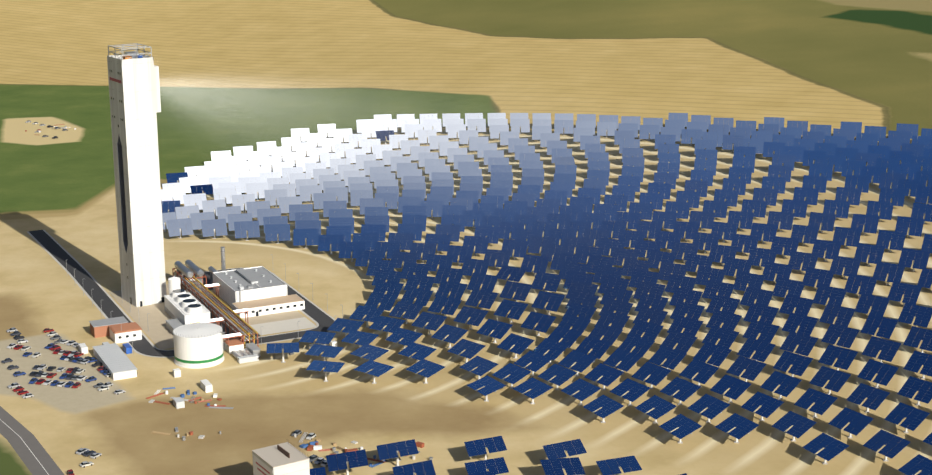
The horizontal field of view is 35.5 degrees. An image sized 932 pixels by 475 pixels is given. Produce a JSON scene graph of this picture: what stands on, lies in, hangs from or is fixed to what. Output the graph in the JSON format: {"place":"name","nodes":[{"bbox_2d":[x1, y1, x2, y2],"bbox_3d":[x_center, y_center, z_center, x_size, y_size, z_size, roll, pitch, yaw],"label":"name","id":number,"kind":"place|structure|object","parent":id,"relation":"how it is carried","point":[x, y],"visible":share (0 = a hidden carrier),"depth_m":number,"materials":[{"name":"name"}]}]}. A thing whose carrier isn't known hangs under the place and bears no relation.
{"place":"outdoors","nodes":[
{"label":"outdoors","id":0,"kind":"place"},
{"bbox_2d":[0,406,63,474],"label":"road","id":1,"kind":"structure","parent":0,"point":[31,452],"depth_m":494.32,"materials":[{"name":"grey asphalt"}]},
{"bbox_2d":[27,230,334,357],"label":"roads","id":2,"kind":"structure","parent":0,"point":[159,334],"depth_m":635.09,"materials":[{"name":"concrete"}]},
{"bbox_2d":[0,0,931,474],"bbox_3d":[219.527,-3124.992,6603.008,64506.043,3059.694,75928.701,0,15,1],"label":"terrain","id":3,"kind":"structure","parent":0,"point":[240,72],"depth_m":880.52,"materials":[{"name":"beige sand"}]},
{"bbox_2d":[107,43,165,306],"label":"tower","id":4,"kind":"structure","parent":3,"relation":"on","point":[134,91],"depth_m":636.24,"materials":[{"name":"white concrete"}]},
{"bbox_2d":[1,120,327,474],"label":"cars","id":5,"kind":"object","parent":3,"relation":"on","point":[72,356],"visible":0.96,"depth_m":563.17,"materials":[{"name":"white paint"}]},
{"bbox_2d":[66,265,342,348],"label":"lamps","id":6,"kind":"object","parent":3,"relation":"on","point":[223,340],"visible":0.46,"depth_m":631.51,"materials":[{"name":"grey metal"}]},
{"bbox_2d":[78,247,336,408],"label":"power block","id":7,"kind":"structure","parent":3,"relation":"on","point":[199,336],"depth_m":613.31,"materials":[{"name":"white paint"}]},
{"bbox_2d":[25,124,432,467],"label":"clutter","id":8,"kind":"object","parent":3,"relation":"on","point":[314,445],"visible":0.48,"depth_m":502.10,"materials":[{"name":"multicoloured"}]},
{"bbox_2d":[252,440,309,474],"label":"building","id":9,"kind":"structure","parent":3,"relation":"on","point":[287,458],"depth_m":443.25,"materials":[{"name":"grey concrete"}]},
{"bbox_2d":[161,113,931,474],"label":"heliostats","id":10,"kind":"object","parent":3,"relation":"on","point":[329,189],"visible":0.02,"depth_m":716.09,"materials":[{"name":"mirror"}]},
{"bbox_2d":[163,124,931,474],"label":"heliostat pedestals","id":11,"kind":"object","parent":3,"relation":"on","point":[607,284],"depth_m":701.34,"materials":[{"name":"white metal"}]}
]}

